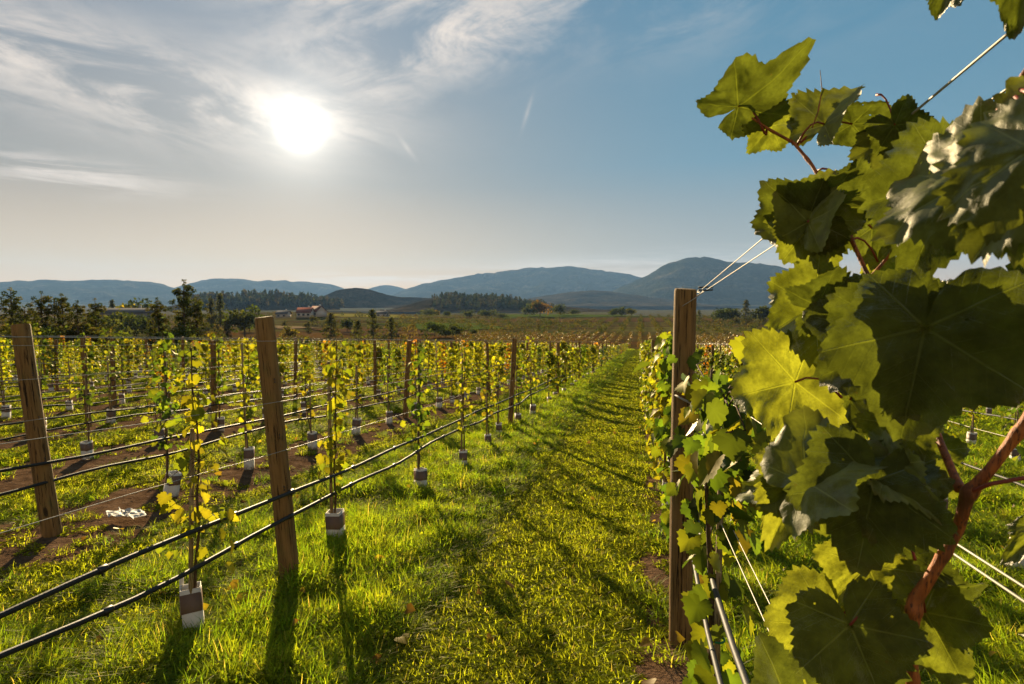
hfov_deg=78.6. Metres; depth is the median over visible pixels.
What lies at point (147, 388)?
drip hose
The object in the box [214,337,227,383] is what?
young vine
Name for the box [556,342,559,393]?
wooden post
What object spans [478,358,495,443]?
young vine
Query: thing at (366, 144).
sky
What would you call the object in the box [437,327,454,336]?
round tree
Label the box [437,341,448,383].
young vine
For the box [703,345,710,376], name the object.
young vine
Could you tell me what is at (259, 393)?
young vine
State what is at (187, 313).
pine tree
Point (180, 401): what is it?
trellis wire
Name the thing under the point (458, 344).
young vine
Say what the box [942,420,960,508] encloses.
young vine
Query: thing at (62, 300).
pine tree
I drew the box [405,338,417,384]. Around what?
young vine
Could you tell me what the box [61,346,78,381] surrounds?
young vine
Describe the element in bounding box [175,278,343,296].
hills
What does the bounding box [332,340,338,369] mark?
young vine
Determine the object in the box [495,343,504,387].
young vine
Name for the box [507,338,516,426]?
wooden post
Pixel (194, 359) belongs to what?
young vine
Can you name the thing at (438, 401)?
young vine
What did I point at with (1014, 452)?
young vine
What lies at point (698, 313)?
fir tree
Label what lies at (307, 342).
young vine
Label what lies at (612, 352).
vines
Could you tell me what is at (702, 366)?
young vine
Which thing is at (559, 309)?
round tree
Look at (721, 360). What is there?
young vine
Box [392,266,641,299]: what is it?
hills
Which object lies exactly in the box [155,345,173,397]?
young vine
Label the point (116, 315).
tree
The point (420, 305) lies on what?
hills
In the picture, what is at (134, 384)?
drip hose
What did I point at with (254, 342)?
young vine
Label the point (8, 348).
young vine
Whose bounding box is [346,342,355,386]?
young vine
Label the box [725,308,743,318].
round tree
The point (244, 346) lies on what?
young vine
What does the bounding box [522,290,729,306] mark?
hills
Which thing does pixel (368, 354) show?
young vine
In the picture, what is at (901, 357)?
grapevine
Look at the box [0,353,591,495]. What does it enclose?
drip hose
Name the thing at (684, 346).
wooden post
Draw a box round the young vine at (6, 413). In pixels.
[0,334,14,419]
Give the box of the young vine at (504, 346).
[501,345,507,368]
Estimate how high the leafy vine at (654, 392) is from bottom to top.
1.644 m
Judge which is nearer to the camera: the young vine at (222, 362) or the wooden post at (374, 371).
the wooden post at (374, 371)
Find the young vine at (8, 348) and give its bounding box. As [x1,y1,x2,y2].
[4,339,12,367]
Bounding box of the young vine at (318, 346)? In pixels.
[317,341,323,373]
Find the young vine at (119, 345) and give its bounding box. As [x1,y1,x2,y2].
[116,339,122,366]
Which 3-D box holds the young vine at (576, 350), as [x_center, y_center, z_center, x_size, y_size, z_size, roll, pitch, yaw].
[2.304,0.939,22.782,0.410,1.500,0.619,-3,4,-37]
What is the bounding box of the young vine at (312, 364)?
[298,344,315,393]
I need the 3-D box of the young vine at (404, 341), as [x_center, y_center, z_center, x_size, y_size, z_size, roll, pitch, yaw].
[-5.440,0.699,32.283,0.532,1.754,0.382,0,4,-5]
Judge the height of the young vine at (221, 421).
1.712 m
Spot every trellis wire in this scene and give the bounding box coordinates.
[0,336,584,341]
[0,342,535,345]
[0,345,580,381]
[0,351,484,380]
[0,353,505,397]
[0,354,543,424]
[0,366,559,533]
[1,354,563,443]
[2,344,571,364]
[11,344,547,359]
[32,335,594,341]
[33,336,484,340]
[72,343,552,351]
[697,34,1006,291]
[697,89,1004,292]
[697,378,1023,587]
[720,522,768,630]
[726,516,769,603]
[732,404,1023,602]
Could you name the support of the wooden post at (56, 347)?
on the ground at (668, 673)
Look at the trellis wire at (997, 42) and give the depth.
0.63 m
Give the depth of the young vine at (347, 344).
31.12 m
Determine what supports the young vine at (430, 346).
on the ground at (668, 673)
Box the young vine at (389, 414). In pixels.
[378,348,400,423]
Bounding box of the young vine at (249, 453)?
[233,338,259,469]
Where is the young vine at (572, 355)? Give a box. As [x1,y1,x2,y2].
[566,351,578,385]
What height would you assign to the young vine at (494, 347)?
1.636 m
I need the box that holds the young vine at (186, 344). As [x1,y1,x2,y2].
[184,342,191,372]
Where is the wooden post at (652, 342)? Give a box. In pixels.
[651,339,655,445]
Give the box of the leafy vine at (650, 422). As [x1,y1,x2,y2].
[644,349,667,480]
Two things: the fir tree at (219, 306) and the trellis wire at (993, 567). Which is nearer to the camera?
the trellis wire at (993, 567)
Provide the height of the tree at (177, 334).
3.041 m
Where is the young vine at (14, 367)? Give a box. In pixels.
[7,340,17,379]
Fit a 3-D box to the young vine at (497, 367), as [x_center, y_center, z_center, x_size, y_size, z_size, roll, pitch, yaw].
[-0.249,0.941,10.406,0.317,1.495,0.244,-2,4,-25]
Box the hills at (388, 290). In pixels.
[369,285,404,295]
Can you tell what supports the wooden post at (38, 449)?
on the ground at (668, 673)
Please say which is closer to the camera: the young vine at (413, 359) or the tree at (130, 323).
the young vine at (413, 359)
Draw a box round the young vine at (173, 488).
[140,331,187,496]
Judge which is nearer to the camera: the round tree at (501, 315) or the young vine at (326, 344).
the young vine at (326, 344)
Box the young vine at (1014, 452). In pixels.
[997,401,1022,462]
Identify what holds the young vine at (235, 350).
on the ground at (668, 673)
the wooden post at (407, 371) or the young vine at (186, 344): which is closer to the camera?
the wooden post at (407, 371)
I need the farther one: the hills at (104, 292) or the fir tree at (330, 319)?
the hills at (104, 292)
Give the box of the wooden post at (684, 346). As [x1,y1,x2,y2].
[669,288,696,647]
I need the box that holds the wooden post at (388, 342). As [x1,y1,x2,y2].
[387,340,389,377]
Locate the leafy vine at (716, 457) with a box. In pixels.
[632,336,770,683]
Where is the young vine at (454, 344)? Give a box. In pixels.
[449,341,458,378]
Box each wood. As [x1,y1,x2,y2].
[181,288,343,308]
[431,290,553,308]
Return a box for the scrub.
[0,311,430,341]
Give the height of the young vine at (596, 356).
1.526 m
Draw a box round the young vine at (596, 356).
[594,346,598,371]
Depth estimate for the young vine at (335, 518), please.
4.70 m
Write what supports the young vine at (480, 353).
on the ground at (668, 673)
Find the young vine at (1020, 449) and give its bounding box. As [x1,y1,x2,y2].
[999,405,1023,569]
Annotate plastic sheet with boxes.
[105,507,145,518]
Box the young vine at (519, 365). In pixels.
[515,345,522,382]
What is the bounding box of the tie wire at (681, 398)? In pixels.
[675,395,701,409]
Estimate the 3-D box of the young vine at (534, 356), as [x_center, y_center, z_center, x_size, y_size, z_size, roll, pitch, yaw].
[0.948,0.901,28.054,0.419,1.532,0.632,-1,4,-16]
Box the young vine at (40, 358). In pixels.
[31,321,57,429]
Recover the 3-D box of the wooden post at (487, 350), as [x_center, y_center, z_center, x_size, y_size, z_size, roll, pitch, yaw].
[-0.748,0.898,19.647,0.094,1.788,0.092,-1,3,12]
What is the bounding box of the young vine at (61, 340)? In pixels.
[59,335,65,364]
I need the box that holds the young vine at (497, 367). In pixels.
[488,355,506,431]
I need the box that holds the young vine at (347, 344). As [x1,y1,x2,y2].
[343,338,350,364]
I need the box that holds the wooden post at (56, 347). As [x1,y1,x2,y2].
[54,339,58,389]
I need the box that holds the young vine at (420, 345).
[416,343,424,375]
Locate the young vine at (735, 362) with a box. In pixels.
[731,353,739,379]
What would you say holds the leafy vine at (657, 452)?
on the ground at (668, 673)
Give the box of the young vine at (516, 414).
[507,348,529,420]
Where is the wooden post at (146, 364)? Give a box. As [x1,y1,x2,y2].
[145,339,147,375]
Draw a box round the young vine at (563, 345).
[559,341,570,391]
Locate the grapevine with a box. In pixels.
[696,0,1023,683]
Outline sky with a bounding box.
[0,0,1023,288]
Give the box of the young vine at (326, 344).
[321,339,334,389]
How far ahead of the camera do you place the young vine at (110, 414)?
11.41 m
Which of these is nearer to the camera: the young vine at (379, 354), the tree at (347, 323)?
the young vine at (379, 354)
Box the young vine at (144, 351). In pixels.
[141,340,148,364]
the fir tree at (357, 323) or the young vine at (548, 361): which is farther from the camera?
the fir tree at (357, 323)
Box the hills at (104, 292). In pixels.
[0,280,182,304]
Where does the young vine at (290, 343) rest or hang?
on the ground at (668, 673)
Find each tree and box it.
[0,287,40,331]
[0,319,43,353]
[10,305,50,334]
[26,291,66,333]
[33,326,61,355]
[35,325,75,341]
[43,293,80,329]
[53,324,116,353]
[55,300,104,347]
[74,298,117,333]
[81,311,125,330]
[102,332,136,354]
[105,309,130,333]
[108,299,115,307]
[115,297,152,307]
[116,312,151,337]
[121,312,172,334]
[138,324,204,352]
[145,297,176,339]
[167,279,202,341]
[188,296,218,341]
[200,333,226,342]
[204,296,217,324]
[204,314,218,324]
[213,292,227,325]
[214,324,225,336]
[221,304,264,336]
[222,320,232,338]
[279,325,299,339]
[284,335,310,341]
[305,322,311,331]
[309,315,318,322]
[319,312,343,340]
[338,317,354,330]
[349,320,364,340]
[366,309,382,338]
[383,316,400,339]
[383,319,398,329]
[416,308,437,316]
[421,320,447,336]
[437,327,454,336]
[442,311,451,316]
[446,324,465,334]
[460,310,474,317]
[477,308,496,317]
[493,311,507,318]
[519,303,537,314]
[527,299,552,316]
[550,303,568,314]
[567,309,580,314]
[608,308,616,315]
[615,306,628,314]
[624,308,637,316]
[696,310,704,321]
[709,308,733,320]
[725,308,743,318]
[739,300,749,321]
[749,305,769,322]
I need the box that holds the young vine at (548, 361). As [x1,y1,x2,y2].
[542,351,558,400]
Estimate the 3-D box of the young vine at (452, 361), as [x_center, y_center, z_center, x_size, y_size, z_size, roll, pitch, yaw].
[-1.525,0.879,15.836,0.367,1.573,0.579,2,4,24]
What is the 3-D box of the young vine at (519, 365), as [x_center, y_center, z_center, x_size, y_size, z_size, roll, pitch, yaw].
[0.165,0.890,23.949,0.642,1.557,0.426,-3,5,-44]
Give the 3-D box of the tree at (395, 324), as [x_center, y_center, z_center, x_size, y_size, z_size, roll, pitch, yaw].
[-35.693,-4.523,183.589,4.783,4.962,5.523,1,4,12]
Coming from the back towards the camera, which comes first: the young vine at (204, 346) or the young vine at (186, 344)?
the young vine at (186, 344)
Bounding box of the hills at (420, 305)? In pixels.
[380,297,616,311]
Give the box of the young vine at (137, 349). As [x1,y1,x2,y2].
[131,342,142,377]
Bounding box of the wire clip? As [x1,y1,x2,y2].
[698,286,712,290]
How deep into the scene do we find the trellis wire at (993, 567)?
0.67 m
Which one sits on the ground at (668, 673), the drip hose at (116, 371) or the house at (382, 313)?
the house at (382, 313)
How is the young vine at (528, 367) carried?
on the ground at (668, 673)
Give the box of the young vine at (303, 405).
[295,342,312,412]
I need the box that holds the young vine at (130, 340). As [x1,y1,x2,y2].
[116,338,136,384]
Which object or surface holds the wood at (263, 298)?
on the hills at (279, 307)
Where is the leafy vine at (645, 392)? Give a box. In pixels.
[643,356,651,426]
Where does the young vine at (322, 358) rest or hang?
on the ground at (668, 673)
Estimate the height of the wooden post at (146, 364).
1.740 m
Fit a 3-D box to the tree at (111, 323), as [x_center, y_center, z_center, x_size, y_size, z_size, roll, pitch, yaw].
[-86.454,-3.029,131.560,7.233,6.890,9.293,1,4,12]
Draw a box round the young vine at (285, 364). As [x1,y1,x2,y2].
[280,350,290,384]
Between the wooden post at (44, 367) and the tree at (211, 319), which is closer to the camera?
the wooden post at (44, 367)
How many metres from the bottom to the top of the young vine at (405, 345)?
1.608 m
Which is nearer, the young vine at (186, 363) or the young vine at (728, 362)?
the young vine at (728, 362)
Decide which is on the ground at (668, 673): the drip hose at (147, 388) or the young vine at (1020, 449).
the young vine at (1020, 449)
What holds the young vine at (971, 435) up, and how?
on the ground at (668, 673)
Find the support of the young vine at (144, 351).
on the ground at (668, 673)
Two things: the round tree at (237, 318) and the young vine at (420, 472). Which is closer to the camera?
the young vine at (420, 472)
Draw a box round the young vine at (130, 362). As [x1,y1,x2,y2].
[122,341,135,392]
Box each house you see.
[93,306,154,318]
[275,309,291,317]
[295,306,314,317]
[312,304,327,316]
[376,310,389,316]
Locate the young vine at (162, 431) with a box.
[142,346,168,441]
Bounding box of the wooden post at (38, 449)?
[10,323,62,537]
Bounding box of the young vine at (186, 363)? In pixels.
[184,346,190,378]
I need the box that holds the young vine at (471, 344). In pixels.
[467,341,474,376]
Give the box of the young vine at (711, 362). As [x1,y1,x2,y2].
[707,350,716,377]
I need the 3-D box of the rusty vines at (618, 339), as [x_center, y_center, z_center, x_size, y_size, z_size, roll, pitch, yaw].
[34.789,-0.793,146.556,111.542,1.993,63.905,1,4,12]
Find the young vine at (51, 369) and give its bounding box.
[44,340,59,390]
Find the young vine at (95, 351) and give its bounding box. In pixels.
[87,343,101,386]
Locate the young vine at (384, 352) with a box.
[381,349,390,381]
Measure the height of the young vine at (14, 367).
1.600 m
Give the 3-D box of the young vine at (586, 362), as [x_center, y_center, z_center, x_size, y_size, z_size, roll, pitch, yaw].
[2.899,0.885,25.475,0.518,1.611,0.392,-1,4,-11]
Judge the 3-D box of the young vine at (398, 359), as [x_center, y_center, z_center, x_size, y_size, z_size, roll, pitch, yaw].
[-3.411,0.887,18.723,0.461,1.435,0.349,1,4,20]
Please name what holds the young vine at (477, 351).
on the ground at (668, 673)
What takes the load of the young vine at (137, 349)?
on the ground at (668, 673)
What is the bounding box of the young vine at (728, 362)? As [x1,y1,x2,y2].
[723,353,734,378]
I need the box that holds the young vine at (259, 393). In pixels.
[255,352,263,418]
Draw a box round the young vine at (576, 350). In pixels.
[570,347,582,382]
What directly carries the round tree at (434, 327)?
on the ground at (668, 673)
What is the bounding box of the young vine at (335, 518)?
[315,339,354,537]
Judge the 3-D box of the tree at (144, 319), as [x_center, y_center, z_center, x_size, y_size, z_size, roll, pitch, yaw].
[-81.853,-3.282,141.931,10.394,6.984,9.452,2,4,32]
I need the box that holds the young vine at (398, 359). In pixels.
[391,348,404,392]
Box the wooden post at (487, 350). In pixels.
[486,342,489,391]
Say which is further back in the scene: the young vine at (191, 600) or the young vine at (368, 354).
the young vine at (368, 354)
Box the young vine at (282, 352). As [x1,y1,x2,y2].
[277,340,291,396]
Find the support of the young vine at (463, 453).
on the ground at (668, 673)
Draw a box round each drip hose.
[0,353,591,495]
[0,355,405,378]
[0,356,435,387]
[0,358,601,618]
[0,359,523,440]
[0,360,369,383]
[0,360,445,402]
[0,360,463,410]
[0,360,496,425]
[0,361,543,472]
[0,361,600,658]
[2,359,423,397]
[667,457,723,683]
[696,521,749,683]
[701,365,1023,486]
[723,359,1016,419]
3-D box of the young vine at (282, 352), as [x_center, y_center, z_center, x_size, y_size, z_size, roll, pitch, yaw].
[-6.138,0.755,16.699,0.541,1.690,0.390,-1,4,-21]
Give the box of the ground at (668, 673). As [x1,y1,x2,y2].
[0,305,1023,683]
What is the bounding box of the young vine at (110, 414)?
[97,326,123,423]
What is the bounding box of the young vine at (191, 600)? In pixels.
[155,342,238,632]
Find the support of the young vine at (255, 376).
on the ground at (668, 673)
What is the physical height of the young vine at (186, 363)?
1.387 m
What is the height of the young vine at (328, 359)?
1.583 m
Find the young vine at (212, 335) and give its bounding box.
[206,332,217,407]
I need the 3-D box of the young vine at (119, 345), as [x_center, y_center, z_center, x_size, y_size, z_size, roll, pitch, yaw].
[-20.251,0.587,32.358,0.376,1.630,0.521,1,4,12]
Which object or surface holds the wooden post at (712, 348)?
on the ground at (668, 673)
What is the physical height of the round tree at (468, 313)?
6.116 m
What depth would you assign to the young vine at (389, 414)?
11.77 m
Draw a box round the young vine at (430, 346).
[424,341,438,386]
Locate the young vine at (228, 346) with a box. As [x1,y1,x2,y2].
[225,342,233,367]
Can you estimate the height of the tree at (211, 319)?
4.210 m
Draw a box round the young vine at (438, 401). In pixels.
[431,339,446,407]
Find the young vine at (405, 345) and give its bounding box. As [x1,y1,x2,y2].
[403,342,411,365]
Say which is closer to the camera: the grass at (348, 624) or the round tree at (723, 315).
the grass at (348, 624)
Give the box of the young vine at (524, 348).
[519,343,527,379]
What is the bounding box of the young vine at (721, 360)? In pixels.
[716,353,727,376]
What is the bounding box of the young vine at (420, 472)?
[400,346,435,486]
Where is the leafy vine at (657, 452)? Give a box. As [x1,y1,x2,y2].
[648,331,670,504]
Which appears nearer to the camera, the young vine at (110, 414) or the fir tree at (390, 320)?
the young vine at (110, 414)
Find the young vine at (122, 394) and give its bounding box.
[115,329,128,403]
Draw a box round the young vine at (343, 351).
[339,347,346,370]
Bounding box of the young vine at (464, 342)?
[459,339,470,367]
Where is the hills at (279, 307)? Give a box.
[160,298,339,310]
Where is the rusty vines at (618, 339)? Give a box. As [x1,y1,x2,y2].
[452,330,745,347]
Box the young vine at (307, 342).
[303,337,312,379]
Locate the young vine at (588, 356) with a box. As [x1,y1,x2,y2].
[585,348,590,374]
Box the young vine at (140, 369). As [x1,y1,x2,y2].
[133,339,144,372]
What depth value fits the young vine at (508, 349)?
22.55 m
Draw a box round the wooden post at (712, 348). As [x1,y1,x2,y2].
[711,345,713,375]
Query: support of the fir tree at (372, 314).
on the ground at (668, 673)
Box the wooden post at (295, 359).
[293,340,297,394]
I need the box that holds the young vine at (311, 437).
[291,350,322,449]
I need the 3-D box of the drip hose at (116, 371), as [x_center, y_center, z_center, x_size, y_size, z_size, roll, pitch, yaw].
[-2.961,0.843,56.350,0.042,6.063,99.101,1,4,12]
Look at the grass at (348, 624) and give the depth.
4.43 m
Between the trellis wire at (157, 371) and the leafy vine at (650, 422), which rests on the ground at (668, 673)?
the leafy vine at (650, 422)
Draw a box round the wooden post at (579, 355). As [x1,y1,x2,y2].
[578,341,579,378]
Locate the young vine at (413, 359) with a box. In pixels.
[404,344,417,414]
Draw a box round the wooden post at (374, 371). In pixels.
[373,340,376,397]
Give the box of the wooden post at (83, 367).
[80,335,91,426]
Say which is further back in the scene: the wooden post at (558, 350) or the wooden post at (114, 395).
the wooden post at (558, 350)
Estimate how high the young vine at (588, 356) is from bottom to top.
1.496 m
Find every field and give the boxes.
[219,325,312,328]
[309,327,433,335]
[327,314,418,317]
[377,323,502,330]
[478,318,735,321]
[504,314,666,317]
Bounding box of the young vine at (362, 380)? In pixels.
[351,349,366,401]
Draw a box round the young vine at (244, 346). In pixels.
[238,337,251,380]
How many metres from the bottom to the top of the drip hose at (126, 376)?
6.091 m
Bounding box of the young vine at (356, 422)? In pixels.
[346,338,365,434]
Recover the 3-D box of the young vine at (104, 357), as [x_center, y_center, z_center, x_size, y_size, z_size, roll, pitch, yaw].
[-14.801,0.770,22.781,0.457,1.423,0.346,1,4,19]
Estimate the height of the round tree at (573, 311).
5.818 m
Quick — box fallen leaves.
[0,380,1016,683]
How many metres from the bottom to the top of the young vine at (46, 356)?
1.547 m
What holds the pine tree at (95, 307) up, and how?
on the ground at (668, 673)
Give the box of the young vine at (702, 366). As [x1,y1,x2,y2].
[700,348,707,375]
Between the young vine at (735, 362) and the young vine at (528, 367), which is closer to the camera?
the young vine at (528, 367)
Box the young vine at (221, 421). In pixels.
[206,338,230,430]
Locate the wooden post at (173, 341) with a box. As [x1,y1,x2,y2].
[172,338,175,367]
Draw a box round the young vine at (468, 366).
[457,345,473,397]
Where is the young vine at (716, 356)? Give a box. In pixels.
[712,352,721,375]
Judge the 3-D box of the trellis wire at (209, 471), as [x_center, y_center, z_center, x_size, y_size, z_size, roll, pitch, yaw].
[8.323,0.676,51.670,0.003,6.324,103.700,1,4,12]
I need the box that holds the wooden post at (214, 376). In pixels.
[210,340,217,431]
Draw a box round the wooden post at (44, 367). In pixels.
[41,338,45,375]
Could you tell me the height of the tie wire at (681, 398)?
0.175 m
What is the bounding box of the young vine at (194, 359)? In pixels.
[188,345,199,385]
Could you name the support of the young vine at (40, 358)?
on the ground at (668, 673)
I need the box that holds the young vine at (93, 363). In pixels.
[74,341,95,384]
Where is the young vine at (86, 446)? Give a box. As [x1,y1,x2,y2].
[69,330,104,459]
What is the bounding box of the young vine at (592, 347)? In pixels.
[588,345,596,372]
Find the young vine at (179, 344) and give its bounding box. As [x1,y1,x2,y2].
[177,340,181,366]
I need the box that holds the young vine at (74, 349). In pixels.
[73,339,80,368]
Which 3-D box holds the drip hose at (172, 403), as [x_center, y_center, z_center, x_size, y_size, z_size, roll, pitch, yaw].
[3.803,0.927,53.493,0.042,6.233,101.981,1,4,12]
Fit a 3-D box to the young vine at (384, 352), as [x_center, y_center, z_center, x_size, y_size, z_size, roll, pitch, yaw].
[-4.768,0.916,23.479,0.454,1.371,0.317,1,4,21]
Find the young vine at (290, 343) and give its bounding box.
[286,340,293,368]
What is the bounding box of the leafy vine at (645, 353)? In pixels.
[639,343,651,419]
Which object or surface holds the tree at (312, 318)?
on the ground at (668, 673)
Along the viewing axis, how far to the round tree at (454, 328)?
170.94 m
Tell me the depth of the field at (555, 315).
436.87 m
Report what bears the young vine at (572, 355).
on the ground at (668, 673)
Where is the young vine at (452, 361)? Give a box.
[444,346,460,402]
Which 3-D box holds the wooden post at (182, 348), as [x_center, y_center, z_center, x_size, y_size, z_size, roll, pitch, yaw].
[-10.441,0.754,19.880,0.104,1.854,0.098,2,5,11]
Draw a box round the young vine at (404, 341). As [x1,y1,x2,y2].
[401,339,407,359]
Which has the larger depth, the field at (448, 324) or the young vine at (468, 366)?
the field at (448, 324)
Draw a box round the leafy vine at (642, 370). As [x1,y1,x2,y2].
[641,341,650,405]
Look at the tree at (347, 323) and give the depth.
195.75 m
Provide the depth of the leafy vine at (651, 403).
9.70 m
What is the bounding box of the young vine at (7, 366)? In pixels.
[0,347,11,393]
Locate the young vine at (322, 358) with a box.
[320,344,327,379]
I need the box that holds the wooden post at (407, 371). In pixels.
[403,340,411,417]
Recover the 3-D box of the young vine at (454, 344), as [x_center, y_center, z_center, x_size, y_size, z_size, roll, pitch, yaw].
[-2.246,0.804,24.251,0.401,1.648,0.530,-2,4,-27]
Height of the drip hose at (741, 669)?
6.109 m
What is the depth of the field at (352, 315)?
398.91 m
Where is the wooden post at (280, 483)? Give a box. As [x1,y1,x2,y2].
[254,316,298,582]
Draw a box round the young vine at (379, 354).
[372,346,384,396]
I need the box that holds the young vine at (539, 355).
[535,345,542,373]
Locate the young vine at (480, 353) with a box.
[477,342,483,373]
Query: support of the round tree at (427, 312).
on the ground at (668, 673)
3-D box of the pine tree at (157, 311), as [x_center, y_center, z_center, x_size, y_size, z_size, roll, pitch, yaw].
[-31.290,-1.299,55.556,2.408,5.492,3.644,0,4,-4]
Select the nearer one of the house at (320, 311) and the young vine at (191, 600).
the young vine at (191, 600)
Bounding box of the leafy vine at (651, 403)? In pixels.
[645,336,659,426]
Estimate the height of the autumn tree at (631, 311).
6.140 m
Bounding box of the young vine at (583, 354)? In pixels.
[575,346,586,374]
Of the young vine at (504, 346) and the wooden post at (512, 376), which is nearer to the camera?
the wooden post at (512, 376)
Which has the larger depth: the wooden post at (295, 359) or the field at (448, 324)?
the field at (448, 324)
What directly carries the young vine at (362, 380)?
on the ground at (668, 673)
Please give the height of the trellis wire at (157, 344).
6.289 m
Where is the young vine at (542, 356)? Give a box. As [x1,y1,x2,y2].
[539,342,546,372]
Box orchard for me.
[393,314,768,333]
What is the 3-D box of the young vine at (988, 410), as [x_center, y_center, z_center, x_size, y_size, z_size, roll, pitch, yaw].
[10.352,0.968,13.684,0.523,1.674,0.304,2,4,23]
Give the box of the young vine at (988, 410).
[986,407,991,415]
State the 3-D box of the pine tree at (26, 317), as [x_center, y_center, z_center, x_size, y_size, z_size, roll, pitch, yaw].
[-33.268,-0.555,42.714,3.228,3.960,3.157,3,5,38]
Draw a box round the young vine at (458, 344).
[456,343,460,363]
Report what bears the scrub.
on the ground at (668, 673)
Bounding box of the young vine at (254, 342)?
[252,338,260,385]
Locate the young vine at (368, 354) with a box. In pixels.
[361,342,372,383]
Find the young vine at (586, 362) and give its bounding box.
[580,344,589,378]
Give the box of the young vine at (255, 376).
[245,351,260,401]
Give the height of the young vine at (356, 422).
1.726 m
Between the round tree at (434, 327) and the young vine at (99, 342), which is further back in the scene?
the round tree at (434, 327)
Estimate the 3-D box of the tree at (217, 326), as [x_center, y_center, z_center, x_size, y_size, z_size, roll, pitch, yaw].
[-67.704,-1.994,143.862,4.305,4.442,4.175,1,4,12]
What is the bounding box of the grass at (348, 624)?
[0,348,1023,683]
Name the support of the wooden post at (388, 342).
on the ground at (668, 673)
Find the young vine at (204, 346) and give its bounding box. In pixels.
[196,342,210,393]
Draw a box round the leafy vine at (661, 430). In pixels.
[650,336,703,546]
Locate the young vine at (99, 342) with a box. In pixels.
[96,338,102,363]
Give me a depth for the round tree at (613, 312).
413.29 m
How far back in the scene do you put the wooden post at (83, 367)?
10.91 m
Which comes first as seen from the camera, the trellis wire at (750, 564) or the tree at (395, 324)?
the trellis wire at (750, 564)
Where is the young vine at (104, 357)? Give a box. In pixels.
[99,344,109,379]
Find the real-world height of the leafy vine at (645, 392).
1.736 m
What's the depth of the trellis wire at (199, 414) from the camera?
3.03 m
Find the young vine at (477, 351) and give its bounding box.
[470,341,483,393]
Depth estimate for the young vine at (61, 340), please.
31.61 m
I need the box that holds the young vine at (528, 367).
[521,336,539,412]
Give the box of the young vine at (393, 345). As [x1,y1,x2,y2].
[391,343,396,369]
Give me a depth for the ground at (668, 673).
8.54 m
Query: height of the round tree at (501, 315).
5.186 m
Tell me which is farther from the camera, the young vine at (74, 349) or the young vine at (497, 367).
the young vine at (74, 349)
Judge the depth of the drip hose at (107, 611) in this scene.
3.05 m
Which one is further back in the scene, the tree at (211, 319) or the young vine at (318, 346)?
the tree at (211, 319)
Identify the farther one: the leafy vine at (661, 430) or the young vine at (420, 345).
the young vine at (420, 345)
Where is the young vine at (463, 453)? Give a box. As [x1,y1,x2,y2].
[454,349,472,463]
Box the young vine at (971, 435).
[962,406,983,444]
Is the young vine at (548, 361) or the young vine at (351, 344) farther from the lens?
the young vine at (351, 344)
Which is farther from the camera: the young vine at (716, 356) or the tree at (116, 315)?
the tree at (116, 315)
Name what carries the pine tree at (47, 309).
on the ground at (668, 673)
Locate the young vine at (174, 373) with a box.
[164,336,176,414]
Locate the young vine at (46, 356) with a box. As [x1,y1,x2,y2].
[40,346,53,376]
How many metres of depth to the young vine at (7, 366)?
16.73 m
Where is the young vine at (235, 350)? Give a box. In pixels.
[226,339,240,391]
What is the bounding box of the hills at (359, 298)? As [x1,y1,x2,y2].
[325,288,432,307]
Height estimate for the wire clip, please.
0.024 m
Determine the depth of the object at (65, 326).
48.18 m
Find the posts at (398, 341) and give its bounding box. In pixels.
[204,337,730,352]
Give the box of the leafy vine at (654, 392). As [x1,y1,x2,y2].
[650,378,661,445]
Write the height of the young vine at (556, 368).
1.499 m
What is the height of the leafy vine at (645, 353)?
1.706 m
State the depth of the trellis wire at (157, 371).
11.70 m
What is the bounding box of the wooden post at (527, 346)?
[526,340,528,378]
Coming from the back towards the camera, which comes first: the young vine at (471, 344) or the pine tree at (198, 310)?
the pine tree at (198, 310)
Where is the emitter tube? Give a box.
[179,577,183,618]
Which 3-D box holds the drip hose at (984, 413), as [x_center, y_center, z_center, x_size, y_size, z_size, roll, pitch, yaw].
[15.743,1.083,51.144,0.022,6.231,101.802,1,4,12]
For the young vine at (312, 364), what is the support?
on the ground at (668, 673)
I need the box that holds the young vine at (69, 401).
[62,340,76,409]
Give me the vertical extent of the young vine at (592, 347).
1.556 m
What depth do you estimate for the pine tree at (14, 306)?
45.19 m
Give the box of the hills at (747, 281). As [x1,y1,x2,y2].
[611,257,850,305]
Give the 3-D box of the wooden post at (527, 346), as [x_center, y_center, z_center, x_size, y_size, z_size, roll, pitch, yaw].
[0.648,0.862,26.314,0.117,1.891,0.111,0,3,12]
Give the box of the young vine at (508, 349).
[504,343,511,384]
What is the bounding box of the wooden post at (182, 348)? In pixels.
[181,337,184,386]
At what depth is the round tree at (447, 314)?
396.36 m
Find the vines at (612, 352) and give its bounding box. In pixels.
[52,339,732,367]
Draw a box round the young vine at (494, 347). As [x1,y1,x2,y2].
[480,343,497,389]
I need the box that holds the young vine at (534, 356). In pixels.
[530,346,537,375]
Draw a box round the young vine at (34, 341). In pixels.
[33,337,37,356]
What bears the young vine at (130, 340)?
on the ground at (668, 673)
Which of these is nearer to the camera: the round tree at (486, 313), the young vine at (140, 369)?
the young vine at (140, 369)
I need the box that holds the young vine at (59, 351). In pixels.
[58,343,63,372]
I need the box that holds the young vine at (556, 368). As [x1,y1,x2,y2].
[546,348,562,394]
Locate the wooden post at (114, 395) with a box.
[110,338,116,404]
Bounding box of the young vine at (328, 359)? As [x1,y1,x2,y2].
[326,346,337,399]

